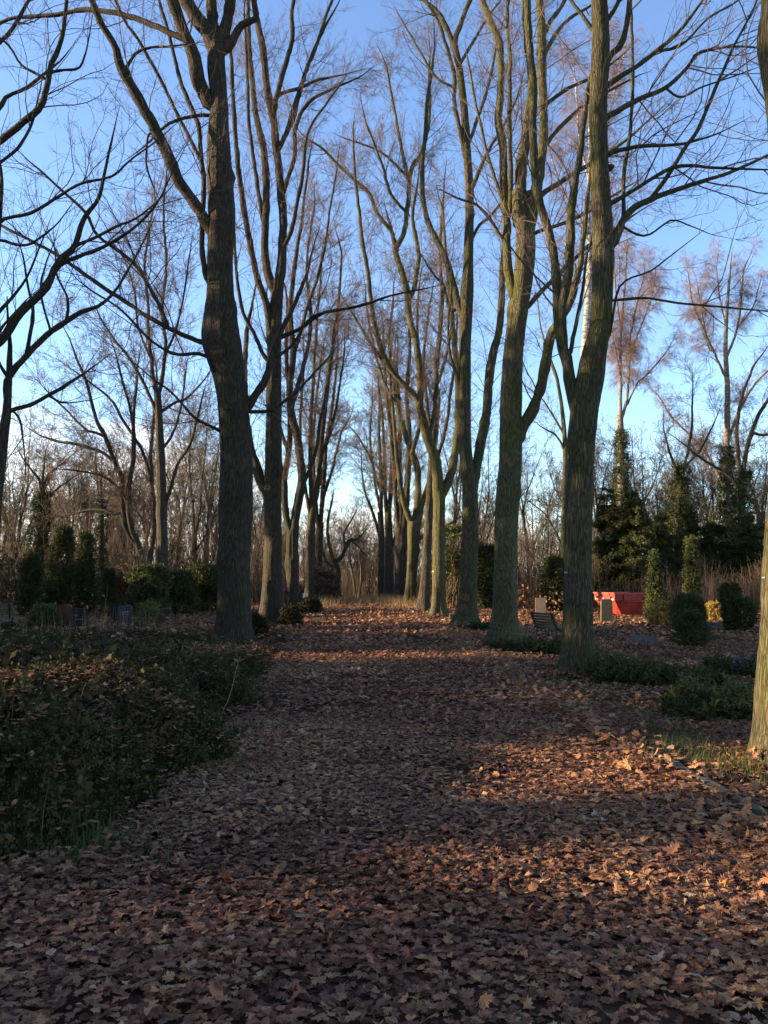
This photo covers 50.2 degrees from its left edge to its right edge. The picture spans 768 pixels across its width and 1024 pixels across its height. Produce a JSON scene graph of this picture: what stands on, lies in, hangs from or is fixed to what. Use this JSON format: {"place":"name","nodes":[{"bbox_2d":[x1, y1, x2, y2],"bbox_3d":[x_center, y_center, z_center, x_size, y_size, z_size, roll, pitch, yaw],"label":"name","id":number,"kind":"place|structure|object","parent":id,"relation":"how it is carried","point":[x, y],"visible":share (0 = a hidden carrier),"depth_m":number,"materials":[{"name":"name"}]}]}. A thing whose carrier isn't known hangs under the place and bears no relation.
{"place":"outdoors","nodes":[
{"label":"outdoors","id":0,"kind":"place"},
{"bbox_2d":[0,659,260,860],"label":"bank terrain","id":1,"kind":"structure","parent":0,"point":[9,774],"depth_m":5.30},
{"bbox_2d":[0,619,295,862],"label":"ground cover","id":2,"kind":"object","parent":1,"relation":"on","point":[80,726],"visible":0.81,"depth_m":6.61,"materials":[{"name":"green plant"}]},
{"bbox_2d":[251,610,269,637],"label":"path shrub","id":3,"kind":"object","parent":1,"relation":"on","point":[259,624],"visible":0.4,"depth_m":21.55,"materials":[{"name":"green plant"}]},
{"bbox_2d":[0,599,767,1023],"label":"path","id":4,"kind":"structure","parent":0,"point":[136,995],"depth_m":3.80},
{"bbox_2d":[697,777,733,801],"bbox_3d":[2.433,2.121,6.012,0.080,0.231,0.480,1,-5,-1],"label":"kerb stone","id":5,"kind":"object","parent":4,"relation":"on","point":[707,781],"visible":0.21,"depth_m":6.03,"materials":[{"name":"concrete"}]},
{"bbox_2d":[729,795,767,821],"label":"kerb stone","id":6,"kind":"object","parent":4,"relation":"on","point":[757,810],"visible":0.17,"depth_m":5.49,"materials":[{"name":"concrete"}]},
{"bbox_2d":[0,582,767,912],"bbox_3d":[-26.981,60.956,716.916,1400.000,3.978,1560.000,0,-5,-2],"label":"ground","id":7,"kind":"structure","parent":0,"point":[616,700],"depth_m":11.16,"materials":[{"name":"soil"}]},
{"bbox_2d":[0,603,15,622],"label":"park bench","id":8,"kind":"object","parent":7,"relation":"on","point":[10,609],"visible":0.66,"depth_m":24.87,"materials":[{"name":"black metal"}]},
{"bbox_2d":[15,548,45,615],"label":"thuja","id":9,"kind":"object","parent":7,"relation":"on","point":[30,579],"visible":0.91,"depth_m":33.14,"materials":[{"name":"green plant"}]},
{"bbox_2d":[23,602,66,625],"bbox_3d":[-10.927,3.353,26.427,1.330,0.935,1.352,0,-5,-2],"label":"garden bush","id":10,"kind":"object","parent":7,"relation":"on","point":[48,609],"visible":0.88,"depth_m":26.20,"materials":[{"name":"green plant"}]},
{"bbox_2d":[9,423,90,601],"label":"ivy covered tree","id":11,"kind":"object","parent":7,"relation":"on","point":[37,543],"visible":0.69,"depth_m":51.22,"materials":[{"name":"green plant"}]},
{"bbox_2d":[0,401,100,597],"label":"bare tree","id":12,"kind":"object","parent":7,"relation":"on","point":[3,510],"visible":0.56,"depth_m":57.07,"materials":[{"name":"brown plant"}]},
{"bbox_2d":[42,522,79,605],"bbox_3d":[-15.470,2.694,39.403,2.037,4.469,1.955,0,-5,-2],"label":"thuja","id":13,"kind":"object","parent":7,"relation":"on","point":[63,540],"visible":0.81,"depth_m":39.00,"materials":[{"name":"green plant"}]},
{"bbox_2d":[57,604,72,626],"bbox_3d":[-10.457,3.451,26.837,0.590,0.840,0.260,0,-5,2],"label":"gravestone","id":14,"kind":"object","parent":7,"relation":"on","point":[65,611],"visible":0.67,"depth_m":26.78,"materials":[{"name":"red stone"}]},
{"bbox_2d":[29,422,108,528],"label":"bare tree","id":15,"kind":"object","parent":7,"relation":"on","point":[76,478],"visible":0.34,"depth_m":63.34,"materials":[{"name":"brown plant"}]},
{"bbox_2d":[70,608,88,628],"bbox_3d":[-9.692,3.434,26.064,0.630,0.750,0.260,1,-5,-8],"label":"gravestone","id":16,"kind":"object","parent":7,"relation":"on","point":[79,615],"visible":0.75,"depth_m":26.00,"materials":[{"name":"stone"}]},
{"bbox_2d":[59,442,109,527],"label":"bare tree","id":17,"kind":"object","parent":7,"relation":"on","point":[84,483],"visible":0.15,"depth_m":69.29,"materials":[{"name":"brown plant"}]},
{"bbox_2d":[70,528,99,613],"bbox_3d":[-12.922,2.611,35.474,1.276,3.863,1.298,-4,-6,44],"label":"thuja","id":18,"kind":"object","parent":7,"relation":"on","point":[85,553],"visible":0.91,"depth_m":35.27,"materials":[{"name":"green plant"}]},
{"bbox_2d":[68,433,125,604],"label":"ivy covered tree","id":19,"kind":"object","parent":7,"relation":"on","point":[101,534],"visible":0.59,"depth_m":49.38,"materials":[{"name":"green plant"}]},
{"bbox_2d":[0,284,203,563],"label":"maple tree","id":20,"kind":"object","parent":7,"relation":"on","point":[124,500],"visible":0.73,"depth_m":41.26,"materials":[{"name":"brown plant"}]},
{"bbox_2d":[97,565,119,615],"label":"thuja","id":21,"kind":"object","parent":7,"relation":"on","point":[109,577],"visible":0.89,"depth_m":33.34,"materials":[{"name":"green plant"}]},
{"bbox_2d":[69,472,155,567],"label":"bare tree","id":22,"kind":"object","parent":7,"relation":"on","point":[123,536],"visible":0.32,"depth_m":60.98,"materials":[{"name":"brown plant"}]},
{"bbox_2d":[104,572,135,611],"bbox_3d":[-11.174,3.613,35.436,1.706,2.024,1.883,-3,-6,36],"label":"brown bush","id":23,"kind":"object","parent":7,"relation":"on","point":[120,579],"visible":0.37,"depth_m":35.13,"materials":[{"name":"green plant"}]},
{"bbox_2d":[115,605,132,626],"bbox_3d":[-8.696,3.524,27.500,0.590,0.800,0.250,0,-5,1],"label":"gravestone","id":24,"kind":"object","parent":7,"relation":"on","point":[129,610],"visible":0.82,"depth_m":27.45,"materials":[{"name":"grey stone"}]},
{"bbox_2d":[109,552,151,602],"bbox_3d":[-12.105,3.384,39.449,2.060,3.194,2.271,0,-5,-2],"label":"tan bush","id":25,"kind":"object","parent":7,"relation":"on","point":[122,567],"visible":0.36,"depth_m":39.21,"materials":[{"name":"brown plant"}]},
{"bbox_2d":[0,0,261,639],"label":"maple tree","id":26,"kind":"object","parent":7,"relation":"on","point":[12,321],"visible":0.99,"depth_m":13.56,"materials":[{"name":"brown plant"}]},
{"bbox_2d":[55,97,219,611],"bbox_3d":[-10.174,-6.704,36.275,8.400,22.663,6.020,0,-5,-2],"label":"maple tree","id":27,"kind":"object","parent":7,"relation":"on","point":[162,499],"visible":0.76,"depth_m":36.03,"materials":[{"name":"brown plant"}]},
{"bbox_2d":[130,598,163,626],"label":"fern clump","id":28,"kind":"object","parent":7,"relation":"on","point":[151,607],"visible":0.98,"depth_m":26.45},
{"bbox_2d":[124,562,174,616],"bbox_3d":[-9.335,3.157,32.542,1.954,2.350,1.954,0,-5,-2],"label":"holly bush","id":29,"kind":"object","parent":7,"relation":"on","point":[148,581],"visible":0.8,"depth_m":32.15,"materials":[{"name":"green plant"}]},
{"bbox_2d":[135,381,219,569],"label":"bare tree","id":30,"kind":"object","parent":7,"relation":"on","point":[168,480],"visible":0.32,"depth_m":59.69,"materials":[{"name":"brown plant"}]},
{"bbox_2d":[167,568,202,614],"bbox_3d":[-8.851,3.509,35.569,1.969,2.200,2.232,0,-5,-2],"label":"holly bush","id":31,"kind":"object","parent":7,"relation":"on","point":[184,591],"visible":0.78,"depth_m":35.12,"materials":[{"name":"green plant"}]},
{"bbox_2d":[163,394,219,576],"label":"bare tree","id":32,"kind":"object","parent":7,"relation":"on","point":[209,511],"visible":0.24,"depth_m":65.03,"materials":[{"name":"brown plant"}]},
{"bbox_2d":[185,560,217,611],"bbox_3d":[-8.312,3.470,37.566,2.214,2.490,1.938,0,-5,-2],"label":"holly bush","id":33,"kind":"object","parent":7,"relation":"on","point":[210,584],"visible":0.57,"depth_m":37.21,"materials":[{"name":"green plant"}]},
{"bbox_2d":[164,372,264,566],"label":"bare tree","id":34,"kind":"object","parent":7,"relation":"on","point":[192,507],"visible":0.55,"depth_m":54.74,"materials":[{"name":"brown plant"}]},
{"bbox_2d":[0,592,454,829],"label":"dry grass","id":35,"kind":"structure","parent":7,"relation":"on","point":[388,598],"depth_m":43.13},
{"bbox_2d":[0,0,457,650],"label":"maple tree","id":36,"kind":"object","parent":7,"relation":"on","point":[220,344],"visible":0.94,"depth_m":18.14,"materials":[{"name":"brown plant"}]},
{"bbox_2d":[200,423,295,585],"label":"bare tree","id":37,"kind":"object","parent":7,"relation":"on","point":[258,498],"visible":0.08,"depth_m":71.44,"materials":[{"name":"brown plant"}]},
{"bbox_2d":[0,581,562,616],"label":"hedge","id":38,"kind":"object","parent":7,"relation":"on","point":[520,597],"visible":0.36,"depth_m":35.33,"materials":[{"name":"brown plant"}]},
{"bbox_2d":[276,604,303,626],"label":"path shrub","id":39,"kind":"object","parent":7,"relation":"on","point":[289,614],"visible":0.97,"depth_m":27.00,"materials":[{"name":"green plant"}]},
{"bbox_2d":[191,0,408,625],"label":"maple tree","id":40,"kind":"object","parent":7,"relation":"on","point":[269,484],"visible":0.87,"depth_m":28.52,"materials":[{"name":"brown plant"}]},
{"bbox_2d":[244,116,369,606],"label":"maple tree","id":41,"kind":"object","parent":7,"relation":"on","point":[291,564],"visible":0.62,"depth_m":40.05,"materials":[{"name":"brown plant"}]},
{"bbox_2d":[297,596,322,613],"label":"path shrub","id":42,"kind":"object","parent":7,"relation":"on","point":[306,604],"visible":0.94,"depth_m":36.35,"materials":[{"name":"green plant"}]},
{"bbox_2d":[263,195,374,597],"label":"maple tree","id":43,"kind":"object","parent":7,"relation":"on","point":[311,499],"visible":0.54,"depth_m":47.61,"materials":[{"name":"brown plant"}]},
{"bbox_2d":[299,563,341,602],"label":"red bush","id":44,"kind":"object","parent":7,"relation":"on","point":[326,585],"visible":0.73,"depth_m":51.31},
{"bbox_2d":[298,507,360,593],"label":"bare tree","id":45,"kind":"object","parent":7,"relation":"on","point":[335,555],"visible":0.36,"depth_m":84.12,"materials":[{"name":"brown plant"}]},
{"bbox_2d":[283,293,377,600],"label":"maple tree","id":46,"kind":"object","parent":7,"relation":"on","point":[324,489],"visible":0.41,"depth_m":56.61,"materials":[{"name":"brown plant"}]},
{"bbox_2d":[305,486,373,596],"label":"oak tree","id":47,"kind":"object","parent":7,"relation":"on","point":[335,567],"visible":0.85,"depth_m":68.06,"materials":[{"name":"brown plant"}]},
{"bbox_2d":[316,355,395,597],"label":"maple tree","id":48,"kind":"object","parent":7,"relation":"on","point":[379,525],"visible":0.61,"depth_m":62.16,"materials":[{"name":"brown plant"}]},
{"bbox_2d":[0,515,723,602],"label":"shrubbery","id":49,"kind":"object","parent":7,"relation":"on","point":[174,549],"visible":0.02,"depth_m":52.48,"materials":[{"name":"green plant"}]},
{"bbox_2d":[341,520,395,596],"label":"bare tree","id":50,"kind":"object","parent":7,"relation":"on","point":[370,561],"visible":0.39,"depth_m":87.84,"materials":[{"name":"brown plant"}]},
{"bbox_2d":[261,10,491,618],"bbox_3d":[-0.006,-9.401,34.046,10.129,27.674,7.396,1,-5,-12],"label":"maple tree","id":51,"kind":"object","parent":7,"relation":"on","point":[440,488],"visible":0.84,"depth_m":33.42,"materials":[{"name":"brown plant"}]},
{"bbox_2d":[0,460,766,609],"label":"undergrowth","id":52,"kind":"object","parent":7,"relation":"on","point":[256,592],"visible":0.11,"depth_m":52.37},
{"bbox_2d":[0,597,767,1023],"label":"fallen leaves","id":53,"kind":"object","parent":7,"relation":"on","point":[558,723],"visible":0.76,"depth_m":4.55,"materials":[{"name":"brown plant"}]},
{"bbox_2d":[0,410,767,598],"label":"woodland","id":54,"kind":"object","parent":7,"relation":"on","point":[365,525],"visible":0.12,"depth_m":66.48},
{"bbox_2d":[3,615,767,891],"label":"grass","id":55,"kind":"structure","parent":7,"relation":"on","point":[99,833],"depth_m":6.72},
{"bbox_2d":[359,324,448,597],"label":"maple tree","id":56,"kind":"object","parent":7,"relation":"on","point":[389,573],"visible":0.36,"depth_m":56.82,"materials":[{"name":"brown plant"}]},
{"bbox_2d":[360,257,453,600],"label":"maple tree","id":57,"kind":"object","parent":7,"relation":"on","point":[400,547],"visible":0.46,"depth_m":50.49,"materials":[{"name":"brown plant"}]},
{"bbox_2d":[342,223,492,604],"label":"maple tree","id":58,"kind":"object","parent":7,"relation":"on","point":[414,525],"visible":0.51,"depth_m":46.08,"materials":[{"name":"brown plant"}]},
{"bbox_2d":[399,143,482,611],"bbox_3d":[3.001,-6.331,38.791,4.476,22.357,5.703,0,-5,-2],"label":"maple tree","id":59,"kind":"object","parent":7,"relation":"on","point":[423,602],"visible":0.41,"depth_m":38.20,"materials":[{"name":"brown plant"}]},
{"bbox_2d":[431,522,461,606],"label":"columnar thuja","id":60,"kind":"object","parent":7,"relation":"on","point":[449,535],"visible":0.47,"depth_m":43.55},
{"bbox_2d":[421,385,481,547],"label":"bare tree","id":61,"kind":"object","parent":7,"relation":"on","point":[458,481],"visible":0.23,"depth_m":59.96,"materials":[{"name":"brown plant"}]},
{"bbox_2d":[365,0,565,627],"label":"maple tree","id":62,"kind":"object","parent":7,"relation":"on","point":[466,610],"visible":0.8,"depth_m":27.32,"materials":[{"name":"brown plant"}]},
{"bbox_2d":[463,618,489,630],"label":"juniper","id":63,"kind":"object","parent":7,"relation":"on","point":[475,625],"visible":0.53,"depth_m":24.75,"materials":[{"name":"green plant"}]},
{"bbox_2d":[477,540,493,607],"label":"columnar thuja","id":64,"kind":"object","parent":7,"relation":"on","point":[486,588],"visible":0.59,"depth_m":41.60,"materials":[{"name":"green plant"}]},
{"bbox_2d":[437,420,536,572],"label":"bare tree","id":65,"kind":"object","parent":7,"relation":"on","point":[488,492],"visible":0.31,"depth_m":63.90,"materials":[{"name":"brown plant"}]},
{"bbox_2d":[475,634,518,650],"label":"juniper","id":66,"kind":"object","parent":7,"relation":"on","point":[491,644],"visible":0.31,"depth_m":17.67,"materials":[{"name":"green plant"}]},
{"bbox_2d":[485,413,558,582],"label":"bare tree","id":67,"kind":"object","parent":7,"relation":"on","point":[522,511],"visible":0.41,"depth_m":58.54,"materials":[{"name":"brown plant"}]},
{"bbox_2d":[497,631,561,657],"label":"juniper","id":68,"kind":"object","parent":7,"relation":"on","point":[551,647],"visible":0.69,"depth_m":16.97,"materials":[{"name":"green plant"}]},
{"bbox_2d":[498,266,567,557],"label":"slim tree","id":69,"kind":"object","parent":7,"relation":"on","point":[563,429],"visible":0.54,"depth_m":41.70,"materials":[{"name":"brown wood"}]},
{"bbox_2d":[478,446,608,565],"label":"bare tree","id":70,"kind":"object","parent":7,"relation":"on","point":[541,530],"visible":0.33,"depth_m":65.69,"materials":[{"name":"brown plant"}]},
{"bbox_2d":[530,611,562,638],"bbox_3d":[4.220,2.912,20.731,0.625,0.778,1.107,2,-5,-21],"label":"park bench","id":71,"kind":"object","parent":7,"relation":"on","point":[550,624],"visible":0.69,"depth_m":20.64,"materials":[{"name":"black metal"}]},
{"bbox_2d":[534,553,563,610],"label":"yew tree","id":72,"kind":"object","parent":7,"relation":"on","point":[552,568],"visible":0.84,"depth_m":37.88,"materials":[{"name":"green plant"}]},
{"bbox_2d":[410,0,729,643],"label":"maple tree","id":73,"kind":"object","parent":7,"relation":"on","point":[515,423],"visible":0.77,"depth_m":19.89,"materials":[{"name":"brown plant"}]},
{"bbox_2d":[537,0,657,357],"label":"birch tree","id":74,"kind":"object","parent":7,"relation":"on","point":[587,315],"visible":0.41,"depth_m":37.86,"materials":[{"name":"brown plant"}]},
{"bbox_2d":[567,410,632,537],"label":"bare tree","id":75,"kind":"object","parent":7,"relation":"on","point":[596,494],"visible":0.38,"depth_m":57.27,"materials":[{"name":"brown plant"}]},
{"bbox_2d":[600,599,615,623],"bbox_3d":[7.918,3.576,29.125,0.550,0.955,0.260,0,-5,4],"label":"gravestone","id":76,"kind":"object","parent":7,"relation":"on","point":[606,610],"visible":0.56,"depth_m":29.06,"materials":[{"name":"stone"}]},
{"bbox_2d":[457,0,767,682],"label":"maple tree","id":77,"kind":"object","parent":7,"relation":"on","point":[583,388],"visible":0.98,"depth_m":13.53,"materials":[{"name":"brown plant"}]},
{"bbox_2d":[592,486,636,594],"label":"evergreen tree","id":78,"kind":"object","parent":7,"relation":"on","point":[605,540],"visible":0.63,"depth_m":46.21,"materials":[{"name":"green plant"}]},
{"bbox_2d":[593,592,650,615],"bbox_3d":[10.183,3.899,34.729,2.020,0.986,1.819,1,-5,-13],"label":"skip container","id":79,"kind":"object","parent":7,"relation":"on","point":[627,603],"visible":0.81,"depth_m":33.98,"materials":[{"name":"red paint"}]},
{"bbox_2d":[593,488,671,600],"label":"evergreen tree","id":80,"kind":"object","parent":7,"relation":"on","point":[628,524],"visible":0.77,"depth_m":45.08,"materials":[{"name":"green plant"}]},
{"bbox_2d":[574,647,694,687],"bbox_3d":[3.725,2.405,12.463,1.842,0.719,1.730,-2,-5,24],"label":"juniper","id":81,"kind":"object","parent":7,"relation":"on","point":[605,671],"visible":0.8,"depth_m":12.27,"materials":[{"name":"green plant"}]},
{"bbox_2d":[594,421,689,541],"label":"bare tree","id":82,"kind":"object","parent":7,"relation":"on","point":[642,475],"visible":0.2,"depth_m":61.08,"materials":[{"name":"brown plant"}]},
{"bbox_2d":[629,635,657,645],"bbox_3d":[6.233,3.130,19.672,0.620,0.300,0.340,0,-19,6],"label":"gravestone","id":83,"kind":"object","parent":7,"relation":"on","point":[641,639],"visible":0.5,"depth_m":19.53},
{"bbox_2d":[604,219,690,556],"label":"birch tree","id":84,"kind":"object","parent":7,"relation":"on","point":[621,457],"visible":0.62,"depth_m":52.29,"materials":[{"name":"brown plant"}]},
{"bbox_2d":[641,548,667,619],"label":"cypress","id":85,"kind":"object","parent":7,"relation":"on","point":[654,594],"visible":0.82,"depth_m":29.19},
{"bbox_2d":[636,510,684,593],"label":"evergreen tree","id":86,"kind":"object","parent":7,"relation":"on","point":[663,542],"visible":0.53,"depth_m":47.24,"materials":[{"name":"green plant"}]},
{"bbox_2d":[647,599,675,626],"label":"golden shrub","id":87,"kind":"object","parent":7,"relation":"on","point":[658,612],"visible":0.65,"depth_m":27.03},
{"bbox_2d":[594,419,747,538],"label":"bare tree","id":88,"kind":"object","parent":7,"relation":"on","point":[669,485],"visible":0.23,"depth_m":54.28,"materials":[{"name":"brown plant"}]},
{"bbox_2d":[667,500,704,594],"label":"evergreen tree","id":89,"kind":"object","parent":7,"relation":"on","point":[692,523],"visible":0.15,"depth_m":49.30,"materials":[{"name":"green plant"}]},
{"bbox_2d":[665,591,708,627],"bbox_3d":[9.155,3.032,24.703,1.266,1.302,1.282,0,-5,-2],"label":"clipped ball","id":90,"kind":"object","parent":7,"relation":"on","point":[677,604],"visible":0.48,"depth_m":24.49,"materials":[{"name":"green plant"}]},
{"bbox_2d":[632,660,750,688],"bbox_3d":[4.473,2.494,12.217,1.724,0.576,1.198,0,-5,-2],"label":"juniper","id":91,"kind":"object","parent":7,"relation":"on","point":[710,674],"visible":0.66,"depth_m":12.00,"materials":[{"name":"green plant"}]},
{"bbox_2d":[668,608,716,647],"bbox_3d":[6.965,2.683,18.654,1.213,1.032,1.052,0,-5,-2],"label":"round bush","id":92,"kind":"object","parent":7,"relation":"on","point":[685,628],"visible":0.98,"depth_m":18.49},
{"bbox_2d":[680,534,707,615],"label":"cypress","id":93,"kind":"object","parent":7,"relation":"on","point":[692,571],"visible":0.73,"depth_m":28.24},
{"bbox_2d":[646,340,743,596],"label":"ivy covered tree","id":94,"kind":"object","parent":7,"relation":"on","point":[678,507],"visible":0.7,"depth_m":48.75,"materials":[{"name":"green plant"}]},
{"bbox_2d":[631,234,767,572],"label":"birch tree","id":95,"kind":"object","parent":7,"relation":"on","point":[724,486],"visible":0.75,"depth_m":51.38,"materials":[{"name":"brown plant"}]},
{"bbox_2d":[651,671,754,722],"bbox_3d":[3.908,2.232,9.695,1.693,0.720,1.662,0,-5,-2],"label":"juniper","id":96,"kind":"object","parent":7,"relation":"on","point":[728,700],"visible":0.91,"depth_m":9.32,"materials":[{"name":"green plant"}]},
{"bbox_2d":[652,315,767,582],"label":"ivy covered tree","id":97,"kind":"object","parent":7,"relation":"on","point":[741,482],"visible":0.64,"depth_m":46.99,"materials":[{"name":"green plant"}]},
{"bbox_2d":[677,417,745,522],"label":"bare tree","id":98,"kind":"object","parent":7,"relation":"on","point":[697,471],"visible":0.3,"depth_m":63.02,"materials":[{"name":"brown plant"}]},
{"bbox_2d":[705,600,723,620],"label":"golden shrub","id":99,"kind":"object","parent":7,"relation":"on","point":[712,609],"visible":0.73,"depth_m":30.05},
{"bbox_2d":[696,519,734,600],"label":"evergreen tree","id":100,"kind":"object","parent":7,"relation":"on","point":[713,540],"visible":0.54,"depth_m":47.45,"materials":[{"name":"green plant"}]},
{"bbox_2d":[677,0,767,768],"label":"maple tree","id":101,"kind":"object","parent":7,"relation":"on","point":[758,739],"visible":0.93,"depth_m":7.12,"materials":[{"name":"brown plant"}]},
{"bbox_2d":[692,651,756,679],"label":"juniper","id":102,"kind":"object","parent":7,"relation":"on","point":[748,668],"visible":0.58,"depth_m":13.31,"materials":[{"name":"green plant"}]},
{"bbox_2d":[707,422,767,541],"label":"bare tree","id":103,"kind":"object","parent":7,"relation":"on","point":[759,507],"visible":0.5,"depth_m":56.71,"materials":[{"name":"brown plant"}]},
{"bbox_2d":[716,580,760,632],"bbox_3d":[10.469,2.830,24.180,1.205,1.621,0.984,0,-5,-2],"label":"topiary bush","id":104,"kind":"object","parent":7,"relation":"on","point":[734,613],"visible":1,"depth_m":24.05,"materials":[{"name":"green plant"}]},
{"bbox_2d":[717,510,764,597],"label":"evergreen tree","id":105,"kind":"object","parent":7,"relation":"on","point":[750,538],"visible":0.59,"depth_m":45.49,"materials":[{"name":"green plant"}]},
{"bbox_2d":[0,0,767,579],"label":"sky","id":106,"kind":"structure","parent":0,"point":[654,15],"materials":[{"name":"blue"}]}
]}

